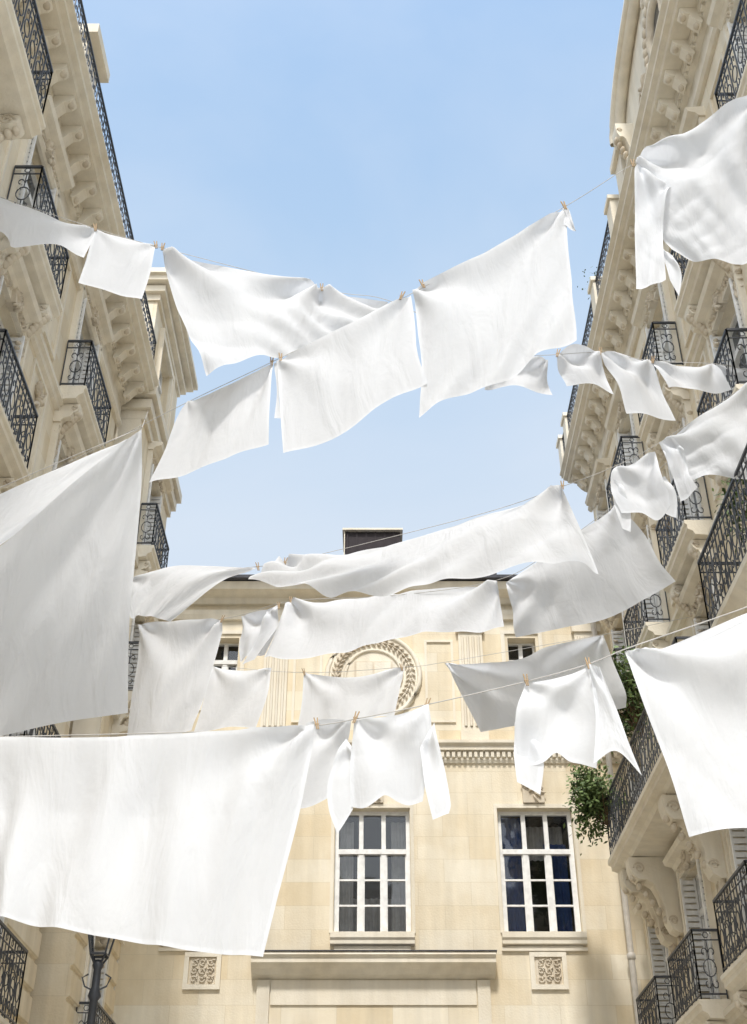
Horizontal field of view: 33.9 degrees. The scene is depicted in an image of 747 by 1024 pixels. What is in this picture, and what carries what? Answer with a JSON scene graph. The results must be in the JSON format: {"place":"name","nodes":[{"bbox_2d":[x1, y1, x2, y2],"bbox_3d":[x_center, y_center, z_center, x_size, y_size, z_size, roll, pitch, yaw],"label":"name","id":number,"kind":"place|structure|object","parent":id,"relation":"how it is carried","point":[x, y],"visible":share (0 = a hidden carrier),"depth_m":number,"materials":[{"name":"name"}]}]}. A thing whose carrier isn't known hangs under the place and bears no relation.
{"place":"outdoors","nodes":[
{"label":"outdoors","id":0,"kind":"place"},
{"bbox_2d":[0,139,114,1023],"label":"walls","id":1,"kind":"structure","parent":0,"point":[29,937],"depth_m":16.52,"materials":[{"name":"stone"}]},
{"bbox_2d":[0,135,99,943],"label":"window frames","id":2,"kind":"structure","parent":1,"relation":"attached to","point":[29,201],"depth_m":17.06,"materials":[{"name":"white paint"}]},
{"bbox_2d":[0,172,80,735],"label":"glass","id":3,"kind":"object","parent":2,"relation":"in","point":[31,188],"visible":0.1,"depth_m":17.15,"materials":[{"name":"black glass"}]},
{"bbox_2d":[0,0,158,1023],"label":"trim","id":4,"kind":"structure","parent":1,"relation":"attached to","point":[30,275],"depth_m":17.23,"materials":[{"name":"stone"}]},
{"bbox_2d":[0,1,143,487],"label":"ornament","id":5,"kind":"object","parent":4,"relation":"attached to","point":[15,303],"visible":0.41,"depth_m":16.50,"materials":[{"name":"stone"}]},
{"bbox_2d":[0,0,156,1023],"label":"railings","id":6,"kind":"object","parent":4,"relation":"on","point":[18,432],"visible":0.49,"depth_m":15.30,"materials":[{"name":"metal"}]},
{"bbox_2d":[48,162,635,472],"bbox_3d":[0.050,-2.429,13.677,9.911,3.202,0.007,-13,-36,18],"label":"clothesline","id":7,"kind":"object","parent":4,"relation":"attached to","point":[295,350],"visible":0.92,"depth_m":13.84,"materials":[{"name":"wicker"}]},
{"bbox_2d":[150,365,272,481],"bbox_3d":[-1.762,-0.999,13.530,1.443,1.330,0.166,-12,-36,18],"label":"hanging bed sheet","id":8,"kind":"object","parent":7,"relation":"hanging from","point":[223,423],"visible":1,"depth_m":13.47,"materials":[{"name":"white fabric"}]},
{"bbox_2d":[274,296,426,452],"bbox_3d":[-0.286,-1.492,13.203,1.820,1.780,0.084,-13,-36,18],"label":"hanging bed sheet","id":9,"kind":"object","parent":7,"relation":"hanging from","point":[337,383],"visible":1,"depth_m":13.18,"materials":[{"name":"white fabric"}]},
{"bbox_2d":[412,208,576,417],"bbox_3d":[1.280,-2.190,12.874,1.859,2.410,0.172,-12,-36,18],"label":"hanging bed sheet","id":10,"kind":"object","parent":7,"relation":"hanging from","point":[502,312],"visible":1,"depth_m":12.83,"materials":[{"name":"white fabric"}]},
{"bbox_2d":[634,96,746,294],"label":"hanging shirt","id":11,"kind":"object","parent":7,"relation":"hanging from","point":[691,195],"visible":1,"depth_m":12.66,"materials":[{"name":"white fabric"}]},
{"bbox_2d":[5,606,746,736],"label":"clothesline","id":12,"kind":"object","parent":4,"relation":"attached to","point":[410,707],"visible":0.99,"depth_m":8.04,"materials":[{"name":"fabric"}]},
{"bbox_2d":[0,724,313,956],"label":"hanging bed sheet","id":13,"kind":"object","parent":12,"relation":"hanging from","point":[183,841],"visible":1,"depth_m":8.10,"materials":[{"name":"white fabric"}]},
{"bbox_2d":[314,717,318,728],"bbox_3d":[-0.384,1.416,8.205,0.041,0.084,0.010,0,-34,0],"label":"clothespin","id":14,"kind":"object","parent":12,"relation":"attached to","point":[316,724],"visible":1,"depth_m":8.20,"materials":[{"name":"brown wood"}]},
{"bbox_2d":[300,719,350,808],"bbox_3d":[-0.483,2.206,10.775,0.615,0.766,0.151,-7,-35,10],"label":"hanging towel","id":15,"kind":"object","parent":12,"relation":"hanging from","point":[328,740],"visible":0.54,"depth_m":10.82,"materials":[{"name":"white fabric"}]},
{"bbox_2d":[352,711,359,722],"bbox_3d":[-0.116,1.364,8.146,0.050,0.085,0.010,0,-34,0],"label":"clothespin","id":16,"kind":"object","parent":12,"relation":"attached to","point":[355,717],"visible":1,"depth_m":8.14,"materials":[{"name":"brown wood"}]},
{"bbox_2d":[327,704,450,833],"bbox_3d":[0.092,1.652,7.902,0.850,0.798,0.129,-12,-36,17],"label":"hanging shirt","id":17,"kind":"object","parent":12,"relation":"hanging from","point":[398,758],"visible":1,"depth_m":7.91,"materials":[{"name":"white fabric"}]},
{"bbox_2d":[523,674,528,685],"bbox_3d":[0.987,1.087,7.931,0.036,0.084,0.010,0,-34,0],"label":"clothespin","id":18,"kind":"object","parent":12,"relation":"attached to","point":[526,680],"visible":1,"depth_m":7.92,"materials":[{"name":"brown wood"}]},
{"bbox_2d":[514,664,641,793],"bbox_3d":[1.254,1.348,7.696,0.787,0.811,0.161,-13,-36,18],"label":"hanging shirt","id":19,"kind":"object","parent":12,"relation":"hanging from","point":[574,717],"visible":1,"depth_m":7.73,"materials":[{"name":"white fabric"}]},
{"bbox_2d":[585,657,590,668],"bbox_3d":[1.377,0.972,7.868,0.036,0.084,0.010,0,-34,0],"label":"clothespin","id":20,"kind":"object","parent":12,"relation":"attached to","point":[587,663],"visible":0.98,"depth_m":7.87,"materials":[{"name":"brown wood"}]},
{"bbox_2d":[625,613,746,836],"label":"hanging bed sheet","id":21,"kind":"object","parent":12,"relation":"hanging from","point":[693,691],"visible":1,"depth_m":7.50,"materials":[{"name":"white fabric"}]},
{"bbox_2d":[133,391,736,580],"bbox_3d":[0.051,-0.022,15.666,10.288,0.966,0.007,-16,-37,22],"label":"clothesline","id":22,"kind":"object","parent":4,"relation":"attached to","point":[511,504],"visible":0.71,"depth_m":14.76,"materials":[{"name":"fabric"}]},
{"bbox_2d":[130,565,255,621],"bbox_3d":[-2.520,1.004,16.416,2.135,0.951,0.206,-15,-37,22],"label":"hanging towel","id":23,"kind":"object","parent":22,"relation":"hanging from","point":[171,593],"visible":0.96,"depth_m":16.42,"materials":[{"name":"white fabric"}]},
{"bbox_2d":[249,485,597,597],"bbox_3d":[0.529,0.664,14.660,4.421,1.526,0.536,-15,-37,21],"label":"hanging bed sheet","id":24,"kind":"object","parent":22,"relation":"hanging from","point":[543,527],"visible":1,"depth_m":14.43,"materials":[{"name":"white fabric"}]},
{"bbox_2d":[610,451,676,531],"bbox_3d":[3.083,-0.243,13.954,0.711,1.030,0.195,-19,-38,26],"label":"hanging shirt","id":25,"kind":"object","parent":22,"relation":"hanging from","point":[643,485],"visible":1,"depth_m":13.94,"materials":[{"name":"white fabric"}]},
{"bbox_2d":[659,382,746,500],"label":"hanging shirt","id":26,"kind":"object","parent":22,"relation":"hanging from","point":[713,441],"visible":0.96,"depth_m":13.88,"materials":[{"name":"white fabric"}]},
{"bbox_2d":[0,197,745,369],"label":"clothesline","id":27,"kind":"object","parent":1,"relation":"attached to","point":[343,293],"visible":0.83,"depth_m":14.74,"materials":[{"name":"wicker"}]},
{"bbox_2d":[0,197,94,257],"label":"hanging towel","id":28,"kind":"object","parent":27,"relation":"hanging from","point":[22,226],"visible":1,"depth_m":14.47,"materials":[{"name":"white fabric"}]},
{"bbox_2d":[78,230,154,298],"bbox_3d":[-3.004,-2.906,14.391,0.790,1.186,0.161,3,-34,-5],"label":"hanging towel","id":29,"kind":"object","parent":27,"relation":"hanging from","point":[120,266],"visible":1,"depth_m":14.36,"materials":[{"name":"white fabric"}]},
{"bbox_2d":[163,246,387,375],"bbox_3d":[-1.168,-2.218,14.208,2.750,2.112,0.462,5,-34,-7],"label":"hanging bed sheet","id":30,"kind":"object","parent":27,"relation":"hanging from","point":[228,315],"visible":0.88,"depth_m":14.21,"materials":[{"name":"white fabric"}]},
{"bbox_2d":[485,356,551,394],"bbox_3d":[1.712,-1.637,14.523,0.812,0.471,0.273,0,-34,0],"label":"hanging towel","id":31,"kind":"object","parent":27,"relation":"hanging from","point":[532,375],"visible":0.62,"depth_m":14.52,"materials":[{"name":"white fabric"}]},
{"bbox_2d":[557,344,612,393],"bbox_3d":[2.527,-1.705,14.662,0.690,0.606,0.217,6,-34,-9],"label":"hanging napkin","id":32,"kind":"object","parent":27,"relation":"hanging from","point":[578,367],"visible":1,"depth_m":14.70,"materials":[{"name":"white fabric"}]},
{"bbox_2d":[601,351,675,420],"bbox_3d":[3.155,-1.511,14.617,0.840,0.913,0.190,6,-34,-8],"label":"hanging napkin","id":33,"kind":"object","parent":27,"relation":"hanging from","point":[639,385],"visible":1,"depth_m":14.63,"materials":[{"name":"white fabric"}]},
{"bbox_2d":[652,361,731,393],"bbox_3d":[3.839,-1.649,14.804,0.940,0.510,0.181,5,-34,-7],"label":"hanging napkin","id":34,"kind":"object","parent":27,"relation":"hanging from","point":[709,378],"visible":1,"depth_m":14.78,"materials":[{"name":"white fabric"}]},
{"bbox_2d":[716,364,746,383],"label":"hanging napkin","id":35,"kind":"object","parent":27,"relation":"hanging from","point":[741,376],"visible":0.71,"depth_m":15.02,"materials":[{"name":"white fabric"}]},
{"bbox_2d":[82,934,114,1023],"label":"street lamp","id":36,"kind":"object","parent":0,"point":[94,994],"visible":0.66,"depth_m":14.56,"materials":[{"name":"metal"}]},
{"bbox_2d":[73,0,623,573],"label":"sky","id":37,"kind":"structure","parent":0,"point":[377,148],"materials":[{"name":"blue"}]},
{"bbox_2d":[345,532,399,554],"bbox_3d":[-0.020,1.375,27.521,1.240,1.700,0.830,0,-34,0],"label":"chimney","id":38,"kind":"object","parent":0,"point":[354,539],"visible":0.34,"depth_m":27.55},
{"bbox_2d":[593,0,746,1023],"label":"walls","id":39,"kind":"structure","parent":0,"point":[728,313],"depth_m":17.58,"materials":[{"name":"stone"}]},
{"bbox_2d":[556,0,746,1023],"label":"trim","id":40,"kind":"structure","parent":39,"relation":"attached to","point":[648,839],"depth_m":18.56,"materials":[{"name":"stone"}]},
{"bbox_2d":[135,462,667,625],"bbox_3d":[0.040,0.690,17.604,10.312,1.654,0.008,-16,-37,22],"label":"clothesline","id":41,"kind":"object","parent":40,"relation":"attached to","point":[420,592],"visible":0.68,"depth_m":16.92,"materials":[{"name":"fabric"}]},
{"bbox_2d":[127,618,222,735],"bbox_3d":[-3.009,2.412,18.162,1.565,2.150,0.289,-15,-37,21],"label":"hanging towel","id":42,"kind":"object","parent":41,"relation":"hanging from","point":[175,661],"visible":0.98,"depth_m":18.16,"materials":[{"name":"white fabric"}]},
{"bbox_2d":[239,605,278,663],"bbox_3d":[-1.676,1.804,17.857,0.706,0.860,0.214,-17,-38,24],"label":"hanging towel","id":43,"kind":"object","parent":41,"relation":"hanging from","point":[258,631],"visible":0.99,"depth_m":17.86,"materials":[{"name":"white fabric"}]},
{"bbox_2d":[265,580,503,658],"bbox_3d":[0.151,1.436,16.954,3.518,1.294,0.437,-13,-36,19],"label":"hanging bed sheet","id":44,"kind":"object","parent":41,"relation":"hanging from","point":[305,629],"visible":1,"depth_m":16.90,"materials":[{"name":"white fabric"}]},
{"bbox_2d":[506,506,674,636],"bbox_3d":[2.819,0.744,16.182,2.178,1.451,0.506,-16,-37,22],"label":"hanging bed sheet","id":45,"kind":"object","parent":41,"relation":"hanging from","point":[544,597],"visible":0.92,"depth_m":16.06,"materials":[{"name":"white fabric"}]},
{"bbox_2d":[562,0,746,1023],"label":"railings","id":46,"kind":"object","parent":40,"relation":"on","point":[650,1002],"visible":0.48,"depth_m":16.81,"materials":[{"name":"metal"}]},
{"bbox_2d":[562,752,625,855],"bbox_3d":[3.684,4.868,20.529,1.148,1.724,1.529,0,-34,0],"label":"balcony plant","id":47,"kind":"object","parent":46,"relation":"attached to","point":[590,796],"visible":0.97,"depth_m":20.45,"materials":[{"name":"green plant"}]},
{"bbox_2d":[609,638,653,750],"bbox_3d":[3.876,2.863,18.770,1.375,1.630,1.338,25,-41,-32],"label":"balcony plant","id":48,"kind":"object","parent":46,"relation":"attached to","point":[630,714],"visible":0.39,"depth_m":18.59,"materials":[{"name":"green plant"}]},
{"bbox_2d":[696,478,746,552],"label":"balcony plant","id":49,"kind":"object","parent":46,"relation":"attached to","point":[734,504],"visible":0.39,"depth_m":14.27,"materials":[{"name":"green plant"}]},
{"bbox_2d":[572,0,746,1023],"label":"ornament","id":50,"kind":"object","parent":40,"relation":"attached to","point":[648,7],"visible":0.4,"depth_m":18.48,"materials":[{"name":"stone"}]},
{"bbox_2d":[654,3,746,987],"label":"glass","id":51,"kind":"object","parent":40,"relation":"attached to","point":[735,334],"visible":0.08,"depth_m":16.68,"materials":[{"name":"black glass"}]},
{"bbox_2d":[596,20,746,1023],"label":"window frames","id":52,"kind":"structure","parent":39,"relation":"attached to","point":[697,888],"depth_m":18.18,"materials":[{"name":"white paint"}]},
{"label":"ground","id":53,"kind":"structure","parent":0,"visible":0},
{"bbox_2d":[29,302,176,1023],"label":"walls","id":54,"kind":"structure","parent":53,"relation":"on","point":[55,994],"depth_m":17.09,"materials":[{"name":"stone"}]},
{"bbox_2d":[82,370,162,1023],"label":"window frames","id":55,"kind":"structure","parent":54,"relation":"attached to","point":[134,635],"depth_m":21.64,"materials":[{"name":"white paint"}]},
{"bbox_2d":[71,268,197,1023],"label":"trim","id":56,"kind":"structure","parent":54,"relation":"attached to","point":[174,342],"depth_m":23.01,"materials":[{"name":"stone"}]},
{"bbox_2d":[0,412,147,487],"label":"clothesline","id":57,"kind":"object","parent":56,"relation":"attached to","point":[76,454],"visible":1,"depth_m":10.96,"materials":[{"name":"fabric"}]},
{"bbox_2d":[0,439,126,544],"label":"hanging bed sheet","id":58,"kind":"object","parent":57,"relation":"hanging from","point":[22,505],"visible":0.88,"depth_m":11.30,"materials":[{"name":"white fabric"}]},
{"bbox_2d":[0,429,141,735],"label":"hanging bed sheet","id":59,"kind":"object","parent":57,"relation":"hanging from","point":[67,559],"visible":1,"depth_m":10.63,"materials":[{"name":"white fabric"}]},
{"bbox_2d":[76,503,168,1023],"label":"railings","id":60,"kind":"object","parent":56,"relation":"on","point":[160,556],"visible":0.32,"depth_m":21.84,"materials":[{"name":"metal"}]},
{"bbox_2d":[96,458,163,968],"bbox_3d":[-4.042,4.128,20.025,0.322,11.911,1.599,0,-34,0],"label":"ornament","id":61,"kind":"object","parent":56,"relation":"attached to","point":[103,940],"visible":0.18,"depth_m":19.78,"materials":[{"name":"stone"}]},
{"bbox_2d":[131,617,688,672],"bbox_3d":[0.050,2.000,19.140,9.606,1.118,0.007,-10,-35,14],"label":"clothesline","id":62,"kind":"object","parent":54,"relation":"attached to","point":[449,661],"visible":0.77,"depth_m":18.55,"materials":[{"name":"fabric"}]},
{"bbox_2d":[194,667,271,730],"bbox_3d":[-2.211,2.917,19.276,1.205,1.256,0.181,-9,-35,13],"label":"hanging pillowcase","id":63,"kind":"object","parent":62,"relation":"hanging from","point":[234,698],"visible":0.97,"depth_m":19.26,"materials":[{"name":"white fabric"}]},
{"bbox_2d":[298,668,403,725],"bbox_3d":[-0.356,2.773,18.678,1.683,1.007,0.212,-10,-35,14],"label":"hanging towel","id":64,"kind":"object","parent":62,"relation":"hanging from","point":[331,697],"visible":0.91,"depth_m":18.71,"materials":[{"name":"white fabric"}]},
{"bbox_2d":[445,635,626,731],"bbox_3d":[2.385,2.537,18.183,2.579,1.045,0.753,-12,-36,16],"label":"hanging bed sheet","id":65,"kind":"object","parent":62,"relation":"hanging from","point":[493,709],"visible":0.63,"depth_m":18.24,"materials":[{"name":"white fabric"}]},
{"bbox_2d":[112,606,654,1023],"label":"walls","id":66,"kind":"structure","parent":53,"relation":"on","point":[456,893],"depth_m":21.73,"materials":[{"name":"stone"}]},
{"bbox_2d":[158,528,620,1023],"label":"trim","id":67,"kind":"structure","parent":66,"relation":"attached to","point":[373,977],"depth_m":21.38,"materials":[{"name":"stone"}]},
{"bbox_2d":[223,573,517,952],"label":"roof","id":68,"kind":"structure","parent":67,"relation":"on","point":[245,577],"depth_m":24.94,"materials":[{"name":"stone"}]},
{"bbox_2d":[189,640,562,983],"bbox_3d":[0.010,5.308,22.871,6.489,6.697,0.142,0,-34,0],"label":"ornament","id":69,"kind":"object","parent":67,"relation":"attached to","point":[548,971],"visible":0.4,"depth_m":21.25,"materials":[{"name":"stone"}]},
{"bbox_2d":[591,622,641,1023],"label":"drainpipe","id":70,"kind":"object","parent":67,"relation":"attached to","point":[631,957],"visible":0.28,"depth_m":21.31,"materials":[{"name":"metal"}]},
{"bbox_2d":[215,647,574,930],"bbox_3d":[-0.005,5.502,23.948,8.170,6.460,1.140,0,-34,0],"label":"interior","id":71,"kind":"object","parent":66,"relation":"in","point":[371,832],"visible":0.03,"depth_m":23.71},
{"bbox_2d":[339,822,562,930],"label":"net curtains","id":72,"kind":"object","parent":71,"relation":"attached to","point":[397,915],"visible":0.55,"depth_m":22.68,"materials":[{"name":"white fabric"}]},
{"bbox_2d":[501,818,572,930],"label":"curtains","id":73,"kind":"object","parent":71,"relation":"attached to","point":[511,832],"visible":0.52,"depth_m":22.54,"materials":[{"name":"blue fabric"}]},
{"bbox_2d":[213,644,580,930],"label":"window frames","id":74,"kind":"structure","parent":66,"relation":"attached to","point":[524,853],"depth_m":22.33,"materials":[{"name":"white paint"}]}
]}

